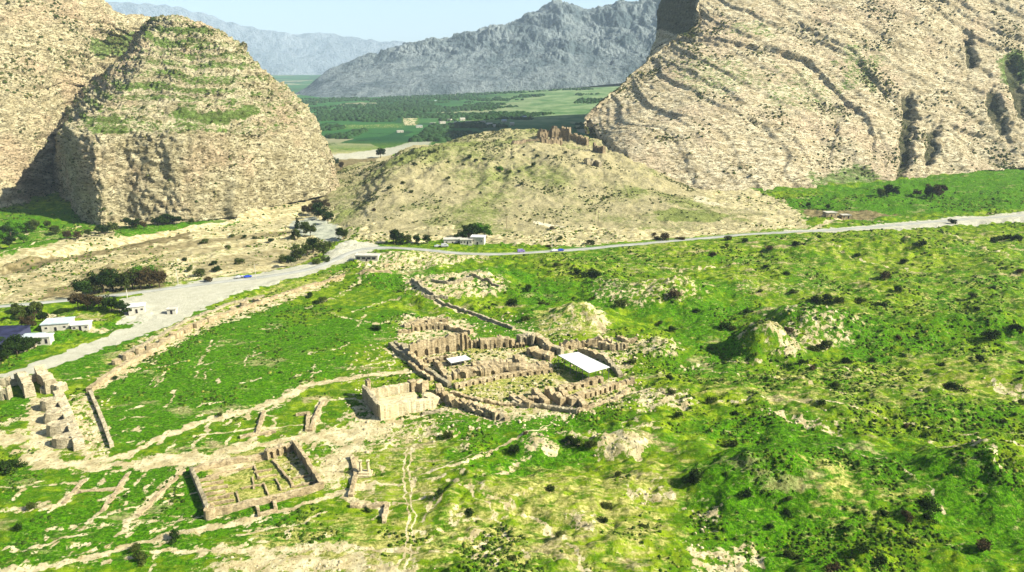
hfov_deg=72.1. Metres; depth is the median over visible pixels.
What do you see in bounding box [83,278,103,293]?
tree
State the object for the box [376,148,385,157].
tree
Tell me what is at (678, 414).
shrub
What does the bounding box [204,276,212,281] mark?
shrub
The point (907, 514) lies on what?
shrub
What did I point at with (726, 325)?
shrub
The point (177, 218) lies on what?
tree
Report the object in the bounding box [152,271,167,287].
tree
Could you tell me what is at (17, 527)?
shrub
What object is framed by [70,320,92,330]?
annex building
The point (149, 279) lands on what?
tree
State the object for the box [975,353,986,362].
shrub
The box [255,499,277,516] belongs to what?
foundation ruin
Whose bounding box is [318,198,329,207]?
tree
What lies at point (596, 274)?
shrub
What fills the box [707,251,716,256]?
shrub
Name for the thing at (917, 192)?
tree
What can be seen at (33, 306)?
tree
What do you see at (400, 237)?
tree
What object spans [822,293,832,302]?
shrub
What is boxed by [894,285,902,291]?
shrub
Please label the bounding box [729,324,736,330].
shrub
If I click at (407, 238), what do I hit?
tree
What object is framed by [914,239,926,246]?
shrub
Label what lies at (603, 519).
shrub
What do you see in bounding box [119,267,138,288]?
tree
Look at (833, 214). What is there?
field hut
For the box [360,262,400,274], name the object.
slope ruin
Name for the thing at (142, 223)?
tree
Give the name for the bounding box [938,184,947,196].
tree
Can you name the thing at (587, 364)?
protective shelter
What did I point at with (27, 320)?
tree
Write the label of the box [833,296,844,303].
shrub
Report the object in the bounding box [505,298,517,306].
shrub
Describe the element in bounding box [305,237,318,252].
tree
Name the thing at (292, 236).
cypress tree
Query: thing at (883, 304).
shrub
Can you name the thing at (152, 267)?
tree
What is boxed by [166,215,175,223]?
tree
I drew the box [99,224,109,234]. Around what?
tree
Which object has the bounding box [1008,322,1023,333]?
shrub
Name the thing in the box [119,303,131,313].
tree
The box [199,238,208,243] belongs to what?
shrub
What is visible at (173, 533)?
shrub
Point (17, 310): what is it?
tree
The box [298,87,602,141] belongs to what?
valley orchards
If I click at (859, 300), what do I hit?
shrub
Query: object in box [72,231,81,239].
tree
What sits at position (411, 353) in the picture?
palace hall ruin
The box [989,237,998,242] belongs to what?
shrub
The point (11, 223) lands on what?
tree
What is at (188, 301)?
road
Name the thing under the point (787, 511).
shrub
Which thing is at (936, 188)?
tree
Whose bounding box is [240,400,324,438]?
excavated wall ruin
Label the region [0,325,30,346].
warehouse
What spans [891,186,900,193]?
tree
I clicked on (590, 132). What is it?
ridge scrub
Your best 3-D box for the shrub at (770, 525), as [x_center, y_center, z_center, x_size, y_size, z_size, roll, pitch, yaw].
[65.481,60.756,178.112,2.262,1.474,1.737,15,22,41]
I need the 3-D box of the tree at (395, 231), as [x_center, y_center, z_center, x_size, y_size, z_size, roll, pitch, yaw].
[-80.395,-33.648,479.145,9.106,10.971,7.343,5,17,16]
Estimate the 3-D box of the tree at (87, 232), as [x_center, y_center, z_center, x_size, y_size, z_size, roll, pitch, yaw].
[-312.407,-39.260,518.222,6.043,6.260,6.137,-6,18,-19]
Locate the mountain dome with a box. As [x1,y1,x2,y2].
[52,14,339,224]
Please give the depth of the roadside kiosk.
432.96 m
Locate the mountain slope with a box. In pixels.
[0,0,150,207]
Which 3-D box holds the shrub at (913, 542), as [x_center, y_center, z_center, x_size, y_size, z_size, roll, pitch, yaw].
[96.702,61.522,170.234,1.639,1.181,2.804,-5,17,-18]
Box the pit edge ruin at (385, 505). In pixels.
[348,454,388,523]
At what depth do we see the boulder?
685.98 m
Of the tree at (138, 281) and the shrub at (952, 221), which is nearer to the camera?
the tree at (138, 281)
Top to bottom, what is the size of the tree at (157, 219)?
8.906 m
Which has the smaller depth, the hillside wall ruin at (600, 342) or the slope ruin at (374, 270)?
the hillside wall ruin at (600, 342)
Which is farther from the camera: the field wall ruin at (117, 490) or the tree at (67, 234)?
the tree at (67, 234)
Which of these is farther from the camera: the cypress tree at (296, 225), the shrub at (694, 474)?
the cypress tree at (296, 225)
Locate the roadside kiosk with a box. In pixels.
[354,253,380,260]
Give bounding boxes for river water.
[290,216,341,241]
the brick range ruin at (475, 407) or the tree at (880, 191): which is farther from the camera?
the tree at (880, 191)
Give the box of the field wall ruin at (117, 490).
[62,469,185,515]
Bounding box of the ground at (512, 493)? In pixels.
[0,75,1023,571]
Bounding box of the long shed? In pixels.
[22,332,45,341]
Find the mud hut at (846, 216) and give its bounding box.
[839,214,850,219]
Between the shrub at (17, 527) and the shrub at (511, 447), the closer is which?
the shrub at (17, 527)
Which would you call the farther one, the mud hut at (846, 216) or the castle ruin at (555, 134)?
the castle ruin at (555, 134)
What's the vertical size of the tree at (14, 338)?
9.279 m
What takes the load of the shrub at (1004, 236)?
on the ground at (512, 493)
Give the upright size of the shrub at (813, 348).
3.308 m
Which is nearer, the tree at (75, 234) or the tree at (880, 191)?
the tree at (75, 234)
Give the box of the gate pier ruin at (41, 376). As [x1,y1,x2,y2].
[0,364,56,399]
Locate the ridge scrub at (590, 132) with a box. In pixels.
[583,0,1023,185]
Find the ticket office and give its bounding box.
[127,302,146,315]
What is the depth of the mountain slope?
762.64 m
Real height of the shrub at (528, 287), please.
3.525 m
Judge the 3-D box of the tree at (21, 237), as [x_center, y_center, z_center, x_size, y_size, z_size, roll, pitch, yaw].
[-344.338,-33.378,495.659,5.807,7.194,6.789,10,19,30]
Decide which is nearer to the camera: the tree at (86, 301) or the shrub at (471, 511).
the shrub at (471, 511)
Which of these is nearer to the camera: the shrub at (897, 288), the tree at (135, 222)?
the shrub at (897, 288)
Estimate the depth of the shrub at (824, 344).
289.84 m
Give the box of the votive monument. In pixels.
[358,459,372,477]
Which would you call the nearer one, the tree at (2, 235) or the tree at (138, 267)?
the tree at (138, 267)
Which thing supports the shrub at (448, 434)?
on the ground at (512, 493)
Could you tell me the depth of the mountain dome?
618.14 m
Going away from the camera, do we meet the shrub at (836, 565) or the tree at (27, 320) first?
the shrub at (836, 565)
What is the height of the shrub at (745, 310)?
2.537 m
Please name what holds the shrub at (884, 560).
on the ground at (512, 493)
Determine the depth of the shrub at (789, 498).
184.08 m
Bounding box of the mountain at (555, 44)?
[295,0,660,97]
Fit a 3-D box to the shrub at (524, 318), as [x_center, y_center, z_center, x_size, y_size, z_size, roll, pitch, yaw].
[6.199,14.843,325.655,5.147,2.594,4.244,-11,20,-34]
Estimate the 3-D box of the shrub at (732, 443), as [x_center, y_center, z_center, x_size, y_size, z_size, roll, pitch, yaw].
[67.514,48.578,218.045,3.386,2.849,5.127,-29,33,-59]
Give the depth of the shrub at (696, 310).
335.38 m
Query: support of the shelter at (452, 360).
on the ground at (512, 493)
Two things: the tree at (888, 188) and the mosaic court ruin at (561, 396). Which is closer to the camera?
the mosaic court ruin at (561, 396)
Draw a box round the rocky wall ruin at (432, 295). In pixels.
[411,273,500,299]
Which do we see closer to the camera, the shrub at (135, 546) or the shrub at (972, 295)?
the shrub at (135, 546)
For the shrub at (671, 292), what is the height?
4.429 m
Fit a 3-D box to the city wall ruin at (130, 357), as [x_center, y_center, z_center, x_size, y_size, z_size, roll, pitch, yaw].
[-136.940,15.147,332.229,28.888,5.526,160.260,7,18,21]
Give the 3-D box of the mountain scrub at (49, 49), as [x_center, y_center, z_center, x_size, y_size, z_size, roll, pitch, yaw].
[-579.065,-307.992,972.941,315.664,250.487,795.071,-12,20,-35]
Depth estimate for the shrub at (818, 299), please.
348.57 m
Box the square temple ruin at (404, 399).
[362,378,440,420]
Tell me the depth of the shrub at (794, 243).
456.84 m
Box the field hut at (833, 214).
[822,211,837,217]
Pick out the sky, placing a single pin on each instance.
(378, 20)
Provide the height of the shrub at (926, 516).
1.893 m
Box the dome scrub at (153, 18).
[54,15,336,214]
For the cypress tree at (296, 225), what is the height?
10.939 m
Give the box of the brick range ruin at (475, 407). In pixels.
[422,383,511,420]
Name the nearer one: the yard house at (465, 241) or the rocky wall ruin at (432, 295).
the rocky wall ruin at (432, 295)
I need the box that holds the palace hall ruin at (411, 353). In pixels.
[388,332,553,386]
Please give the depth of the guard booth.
339.22 m
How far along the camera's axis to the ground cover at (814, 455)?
260.26 m
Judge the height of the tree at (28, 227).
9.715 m
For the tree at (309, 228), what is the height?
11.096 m
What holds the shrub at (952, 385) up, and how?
on the ground at (512, 493)
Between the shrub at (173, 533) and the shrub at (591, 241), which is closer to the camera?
the shrub at (173, 533)
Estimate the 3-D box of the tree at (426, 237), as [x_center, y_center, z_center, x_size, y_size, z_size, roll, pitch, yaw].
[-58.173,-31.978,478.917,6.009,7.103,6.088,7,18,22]
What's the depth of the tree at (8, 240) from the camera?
480.80 m
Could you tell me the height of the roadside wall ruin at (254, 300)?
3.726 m
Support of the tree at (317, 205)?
on the ground at (512, 493)
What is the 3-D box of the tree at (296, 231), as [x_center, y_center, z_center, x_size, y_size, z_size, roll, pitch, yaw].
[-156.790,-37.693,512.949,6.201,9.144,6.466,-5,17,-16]
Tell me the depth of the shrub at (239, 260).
445.42 m
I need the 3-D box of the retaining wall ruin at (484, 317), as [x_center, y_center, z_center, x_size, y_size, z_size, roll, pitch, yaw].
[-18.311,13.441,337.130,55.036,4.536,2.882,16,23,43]
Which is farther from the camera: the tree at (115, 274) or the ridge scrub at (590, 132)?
the ridge scrub at (590, 132)
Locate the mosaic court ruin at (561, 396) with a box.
[453,367,634,413]
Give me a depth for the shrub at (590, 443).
214.01 m
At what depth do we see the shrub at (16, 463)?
206.84 m
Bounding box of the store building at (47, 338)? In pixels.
[32,333,54,345]
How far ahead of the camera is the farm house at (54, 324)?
315.86 m
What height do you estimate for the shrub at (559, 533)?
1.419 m
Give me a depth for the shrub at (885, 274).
390.10 m
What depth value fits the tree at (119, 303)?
334.63 m
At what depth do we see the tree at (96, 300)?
338.09 m
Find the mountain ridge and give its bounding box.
[584,0,1023,190]
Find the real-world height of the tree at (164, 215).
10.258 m
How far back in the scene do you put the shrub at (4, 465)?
204.11 m
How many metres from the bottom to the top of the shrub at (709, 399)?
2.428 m
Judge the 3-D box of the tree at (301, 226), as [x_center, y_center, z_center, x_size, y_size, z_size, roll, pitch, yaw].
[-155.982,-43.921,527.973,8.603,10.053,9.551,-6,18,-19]
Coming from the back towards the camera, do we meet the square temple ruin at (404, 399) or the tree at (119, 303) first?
the tree at (119, 303)
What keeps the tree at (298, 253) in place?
on the ground at (512, 493)
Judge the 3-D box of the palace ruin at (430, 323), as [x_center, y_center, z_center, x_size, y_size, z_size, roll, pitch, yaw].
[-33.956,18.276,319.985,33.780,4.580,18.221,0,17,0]
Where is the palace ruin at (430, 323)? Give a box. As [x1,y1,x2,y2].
[398,316,473,334]
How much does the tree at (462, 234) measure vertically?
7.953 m
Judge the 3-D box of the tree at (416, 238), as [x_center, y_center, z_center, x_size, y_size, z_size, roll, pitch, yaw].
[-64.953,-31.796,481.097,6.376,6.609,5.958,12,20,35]
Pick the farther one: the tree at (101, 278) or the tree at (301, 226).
the tree at (301, 226)
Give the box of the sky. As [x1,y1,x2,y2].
[104,0,638,41]
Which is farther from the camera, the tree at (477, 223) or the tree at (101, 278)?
the tree at (477, 223)
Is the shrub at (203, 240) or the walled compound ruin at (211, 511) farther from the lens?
the shrub at (203, 240)
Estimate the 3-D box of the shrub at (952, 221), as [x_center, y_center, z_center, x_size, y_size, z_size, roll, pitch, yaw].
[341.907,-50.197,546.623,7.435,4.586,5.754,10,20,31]
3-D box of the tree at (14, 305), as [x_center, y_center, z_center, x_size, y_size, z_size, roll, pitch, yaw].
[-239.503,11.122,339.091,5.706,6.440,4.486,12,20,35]
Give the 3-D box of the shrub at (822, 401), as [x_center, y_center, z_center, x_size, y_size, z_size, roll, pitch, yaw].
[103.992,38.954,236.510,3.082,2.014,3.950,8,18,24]
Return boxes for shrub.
[0,459,17,474]
[8,459,27,467]
[13,522,22,531]
[25,501,38,510]
[129,542,140,551]
[132,550,149,566]
[169,529,180,544]
[192,268,205,276]
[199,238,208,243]
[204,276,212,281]
[213,266,222,271]
[234,258,244,264]
[312,258,320,263]
[318,296,327,302]
[370,324,380,329]
[434,487,443,498]
[443,430,453,439]
[466,508,474,516]
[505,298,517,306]
[507,444,519,453]
[508,554,516,561]
[521,315,531,320]
[525,284,531,291]
[544,484,554,491]
[555,531,563,536]
[561,435,572,441]
[567,435,581,446]
[573,267,581,274]
[581,267,596,276]
[584,439,597,447]
[586,239,594,244]
[590,270,601,277]
[598,516,607,522]
[600,501,613,508]
[612,299,628,307]
[614,470,622,476]
[626,358,635,363]
[638,523,648,527]
[659,232,669,239]
[666,289,683,298]
[667,325,676,331]
[667,388,676,394]
[672,411,682,418]
[681,476,696,483]
[689,468,703,482]
[692,308,700,312]
[705,396,717,403]
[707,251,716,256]
[719,321,729,329]
[721,438,738,446]
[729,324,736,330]
[737,487,752,499]
[742,308,752,312]
[766,523,774,528]
[783,327,793,331]
[783,496,793,500]
[783,507,793,518]
[783,549,800,559]
[791,241,805,245]
[807,345,820,351]
[809,364,816,370]
[810,296,824,304]
[815,340,832,348]
[816,399,826,406]
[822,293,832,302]
[824,561,840,571]
[832,380,840,387]
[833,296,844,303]
[841,357,853,363]
[854,296,866,302]
[856,542,870,553]
[873,302,887,306]
[874,553,887,568]
[879,271,891,279]
[880,507,890,517]
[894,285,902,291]
[899,258,908,263]
[900,510,914,522]
[908,537,915,544]
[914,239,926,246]
[917,494,942,515]
[923,512,938,523]
[935,362,945,365]
[945,381,969,392]
[947,218,957,223]
[968,292,977,297]
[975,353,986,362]
[975,537,993,551]
[981,329,1001,340]
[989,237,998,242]
[997,234,1011,239]
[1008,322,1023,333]
[1010,234,1023,241]
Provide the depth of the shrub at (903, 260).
426.22 m
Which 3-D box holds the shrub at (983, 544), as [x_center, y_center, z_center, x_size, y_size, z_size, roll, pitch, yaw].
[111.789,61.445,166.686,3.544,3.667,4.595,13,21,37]
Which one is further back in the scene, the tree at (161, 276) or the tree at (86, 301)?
the tree at (161, 276)
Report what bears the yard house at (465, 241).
on the ground at (512, 493)
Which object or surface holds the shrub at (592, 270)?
on the ground at (512, 493)
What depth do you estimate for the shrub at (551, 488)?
190.80 m
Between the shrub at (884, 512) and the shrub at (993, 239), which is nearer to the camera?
the shrub at (884, 512)
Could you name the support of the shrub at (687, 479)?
on the ground at (512, 493)
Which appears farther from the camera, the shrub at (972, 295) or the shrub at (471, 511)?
the shrub at (972, 295)
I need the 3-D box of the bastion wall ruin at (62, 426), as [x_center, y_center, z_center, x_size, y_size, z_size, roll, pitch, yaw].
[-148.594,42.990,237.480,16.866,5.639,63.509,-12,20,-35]
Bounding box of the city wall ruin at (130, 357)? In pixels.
[86,273,344,391]
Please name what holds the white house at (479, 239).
on the ground at (512, 493)
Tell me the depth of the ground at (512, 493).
249.60 m
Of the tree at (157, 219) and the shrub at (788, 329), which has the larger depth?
the tree at (157, 219)
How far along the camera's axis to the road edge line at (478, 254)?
456.20 m
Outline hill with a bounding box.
[311,128,791,241]
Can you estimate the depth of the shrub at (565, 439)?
218.00 m
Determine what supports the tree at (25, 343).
on the ground at (512, 493)
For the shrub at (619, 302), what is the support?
on the ground at (512, 493)
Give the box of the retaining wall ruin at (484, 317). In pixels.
[435,298,514,329]
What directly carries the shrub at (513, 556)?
on the ground at (512, 493)
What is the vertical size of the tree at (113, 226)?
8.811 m
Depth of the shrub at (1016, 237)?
479.73 m
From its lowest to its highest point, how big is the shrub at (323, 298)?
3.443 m
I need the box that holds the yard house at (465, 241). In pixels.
[460,238,472,245]
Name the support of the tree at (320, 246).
on the ground at (512, 493)
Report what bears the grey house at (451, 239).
on the ground at (512, 493)
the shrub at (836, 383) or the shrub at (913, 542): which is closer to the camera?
the shrub at (913, 542)
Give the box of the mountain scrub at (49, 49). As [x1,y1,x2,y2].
[0,0,127,192]
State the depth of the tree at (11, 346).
284.38 m
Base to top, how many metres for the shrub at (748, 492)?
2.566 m
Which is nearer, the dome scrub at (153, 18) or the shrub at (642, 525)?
the shrub at (642, 525)
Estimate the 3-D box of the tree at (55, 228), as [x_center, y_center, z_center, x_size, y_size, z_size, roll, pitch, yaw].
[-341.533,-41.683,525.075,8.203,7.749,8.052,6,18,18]
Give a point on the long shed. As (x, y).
(29, 334)
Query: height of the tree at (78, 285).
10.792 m
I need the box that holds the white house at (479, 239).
[470,234,485,244]
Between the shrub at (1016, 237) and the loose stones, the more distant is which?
the shrub at (1016, 237)
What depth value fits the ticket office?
337.23 m
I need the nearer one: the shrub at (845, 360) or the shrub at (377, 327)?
the shrub at (845, 360)
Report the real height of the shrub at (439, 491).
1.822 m
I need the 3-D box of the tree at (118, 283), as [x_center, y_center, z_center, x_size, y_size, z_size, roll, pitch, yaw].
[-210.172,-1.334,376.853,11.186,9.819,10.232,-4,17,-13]
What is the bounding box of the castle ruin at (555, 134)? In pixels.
[511,126,605,153]
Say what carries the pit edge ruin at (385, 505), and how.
on the ground at (512, 493)
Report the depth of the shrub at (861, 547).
164.88 m
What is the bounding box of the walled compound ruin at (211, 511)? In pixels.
[189,440,324,520]
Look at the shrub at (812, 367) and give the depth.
273.76 m
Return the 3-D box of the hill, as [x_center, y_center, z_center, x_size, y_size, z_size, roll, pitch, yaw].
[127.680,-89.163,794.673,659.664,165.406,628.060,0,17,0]
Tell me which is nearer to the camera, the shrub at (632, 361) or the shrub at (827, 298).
the shrub at (632, 361)
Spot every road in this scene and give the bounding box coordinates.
[0,211,1023,378]
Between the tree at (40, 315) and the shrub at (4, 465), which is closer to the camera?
the shrub at (4, 465)
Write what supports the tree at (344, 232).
on the ground at (512, 493)
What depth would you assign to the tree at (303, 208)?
617.58 m
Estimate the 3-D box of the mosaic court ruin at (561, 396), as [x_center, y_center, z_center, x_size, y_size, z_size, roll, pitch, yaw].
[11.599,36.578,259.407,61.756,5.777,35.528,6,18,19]
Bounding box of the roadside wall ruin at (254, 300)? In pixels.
[253,297,268,301]
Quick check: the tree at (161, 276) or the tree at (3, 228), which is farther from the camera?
the tree at (3, 228)
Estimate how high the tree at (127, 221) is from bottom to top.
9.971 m
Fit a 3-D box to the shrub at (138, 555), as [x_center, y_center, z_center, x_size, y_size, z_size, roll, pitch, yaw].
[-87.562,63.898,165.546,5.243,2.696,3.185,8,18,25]
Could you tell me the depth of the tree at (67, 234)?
504.65 m
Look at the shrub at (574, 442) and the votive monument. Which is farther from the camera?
the shrub at (574, 442)
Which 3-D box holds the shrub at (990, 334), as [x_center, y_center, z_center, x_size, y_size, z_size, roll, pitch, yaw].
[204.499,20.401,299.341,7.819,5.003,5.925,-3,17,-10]
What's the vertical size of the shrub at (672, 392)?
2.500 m
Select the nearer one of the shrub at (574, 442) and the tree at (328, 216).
the shrub at (574, 442)
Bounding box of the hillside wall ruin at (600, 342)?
[542,335,637,376]
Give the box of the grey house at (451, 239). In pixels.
[443,237,461,242]
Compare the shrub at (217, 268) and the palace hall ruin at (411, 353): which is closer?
the palace hall ruin at (411, 353)
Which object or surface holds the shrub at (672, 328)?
on the ground at (512, 493)
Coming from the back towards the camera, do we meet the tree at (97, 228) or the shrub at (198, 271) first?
the tree at (97, 228)
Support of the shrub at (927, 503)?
on the ground at (512, 493)
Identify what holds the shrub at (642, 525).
on the ground at (512, 493)
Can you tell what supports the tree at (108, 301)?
on the ground at (512, 493)
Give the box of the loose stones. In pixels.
[77,251,1019,571]
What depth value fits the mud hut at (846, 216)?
564.83 m
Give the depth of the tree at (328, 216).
558.25 m
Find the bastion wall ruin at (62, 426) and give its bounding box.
[40,381,113,451]
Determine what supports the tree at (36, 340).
on the ground at (512, 493)
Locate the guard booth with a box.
[166,306,177,313]
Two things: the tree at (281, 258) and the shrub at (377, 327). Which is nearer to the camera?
the shrub at (377, 327)
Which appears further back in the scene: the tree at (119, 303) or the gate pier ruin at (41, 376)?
the tree at (119, 303)
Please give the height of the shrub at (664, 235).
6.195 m
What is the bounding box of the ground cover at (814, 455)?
[0,185,1023,571]
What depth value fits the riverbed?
537.72 m
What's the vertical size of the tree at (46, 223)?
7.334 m
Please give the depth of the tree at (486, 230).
496.04 m
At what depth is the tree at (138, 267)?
408.55 m
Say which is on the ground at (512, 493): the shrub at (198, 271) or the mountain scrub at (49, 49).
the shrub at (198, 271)
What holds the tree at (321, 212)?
on the ground at (512, 493)
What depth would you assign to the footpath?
215.22 m
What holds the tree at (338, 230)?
on the ground at (512, 493)
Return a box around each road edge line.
[0,214,1018,304]
[9,216,1011,306]
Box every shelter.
[446,355,470,366]
[558,352,609,379]
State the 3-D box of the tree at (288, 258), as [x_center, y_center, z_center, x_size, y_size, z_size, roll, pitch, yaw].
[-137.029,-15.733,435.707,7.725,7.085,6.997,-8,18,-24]
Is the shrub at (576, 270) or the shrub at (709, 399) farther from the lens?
the shrub at (576, 270)
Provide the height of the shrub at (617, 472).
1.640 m
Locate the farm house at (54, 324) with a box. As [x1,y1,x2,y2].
[39,316,74,332]
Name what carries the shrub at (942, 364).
on the ground at (512, 493)
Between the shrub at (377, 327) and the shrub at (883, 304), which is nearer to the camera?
the shrub at (377, 327)
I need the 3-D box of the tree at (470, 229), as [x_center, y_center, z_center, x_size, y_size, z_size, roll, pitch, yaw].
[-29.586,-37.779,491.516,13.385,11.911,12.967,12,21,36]
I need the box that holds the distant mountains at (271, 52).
[105,1,406,74]
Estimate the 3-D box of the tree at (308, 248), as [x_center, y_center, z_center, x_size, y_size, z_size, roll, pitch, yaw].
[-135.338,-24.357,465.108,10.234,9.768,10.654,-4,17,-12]
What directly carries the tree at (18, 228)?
on the ground at (512, 493)
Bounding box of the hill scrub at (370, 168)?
[336,128,733,225]
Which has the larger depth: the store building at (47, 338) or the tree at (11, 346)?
the store building at (47, 338)
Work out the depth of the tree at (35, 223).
534.53 m
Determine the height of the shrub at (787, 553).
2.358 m
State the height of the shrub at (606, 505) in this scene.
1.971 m
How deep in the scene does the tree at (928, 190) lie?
652.66 m
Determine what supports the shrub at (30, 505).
on the ground at (512, 493)
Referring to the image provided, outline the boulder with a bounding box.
[584,158,601,166]
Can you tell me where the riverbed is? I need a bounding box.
[0,171,336,275]
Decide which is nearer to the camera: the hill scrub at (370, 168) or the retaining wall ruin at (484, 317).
the retaining wall ruin at (484, 317)
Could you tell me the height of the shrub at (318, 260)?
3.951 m
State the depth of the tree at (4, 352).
281.49 m
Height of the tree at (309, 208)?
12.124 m
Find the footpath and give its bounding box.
[0,215,875,571]
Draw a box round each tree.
[0,225,12,235]
[0,230,7,243]
[0,340,14,357]
[0,344,12,359]
[1,236,15,247]
[4,220,18,235]
[5,334,23,353]
[9,303,18,310]
[10,304,32,317]
[13,221,25,233]
[16,234,28,241]
[16,336,34,351]
[18,221,33,232]
[18,315,36,326]
[26,301,43,318]
[29,219,39,231]
[31,337,41,346]
[35,312,48,320]
[43,220,51,226]
[48,225,59,233]
[61,231,71,239]
[67,293,84,308]
[69,279,92,293]
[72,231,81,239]
[77,293,96,309]
[83,229,91,234]
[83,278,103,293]
[86,269,117,292]
[89,295,103,308]
[92,224,101,231]
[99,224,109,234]
[101,294,116,311]
[104,269,119,290]
[106,221,118,231]
[110,275,129,290]
[112,300,125,312]
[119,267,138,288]
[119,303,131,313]
[122,217,132,227]
[130,272,147,288]
[131,218,139,226]
[131,265,141,273]
[138,266,158,288]
[139,221,146,226]
[144,265,156,271]
[150,215,164,225]
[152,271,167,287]
[159,213,171,224]
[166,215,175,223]
[174,216,182,220]
[279,254,286,262]
[284,255,296,264]
[289,230,294,239]
[290,245,305,260]
[293,228,300,239]
[294,216,298,228]
[298,221,308,229]
[300,242,312,253]
[301,205,305,211]
[303,222,316,236]
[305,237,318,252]
[306,204,312,213]
[312,202,323,216]
[314,207,329,217]
[314,241,328,255]
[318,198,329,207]
[322,213,333,220]
[335,227,342,237]
[340,229,348,236]
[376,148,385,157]
[389,228,399,243]
[393,233,404,241]
[403,234,410,241]
[412,234,420,243]
[422,234,430,242]
[457,230,467,237]
[460,223,479,237]
[473,222,483,233]
[478,224,491,235]
[876,188,885,195]
[883,184,892,193]
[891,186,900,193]
[912,189,921,194]
[923,186,933,197]
[925,183,941,197]
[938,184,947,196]

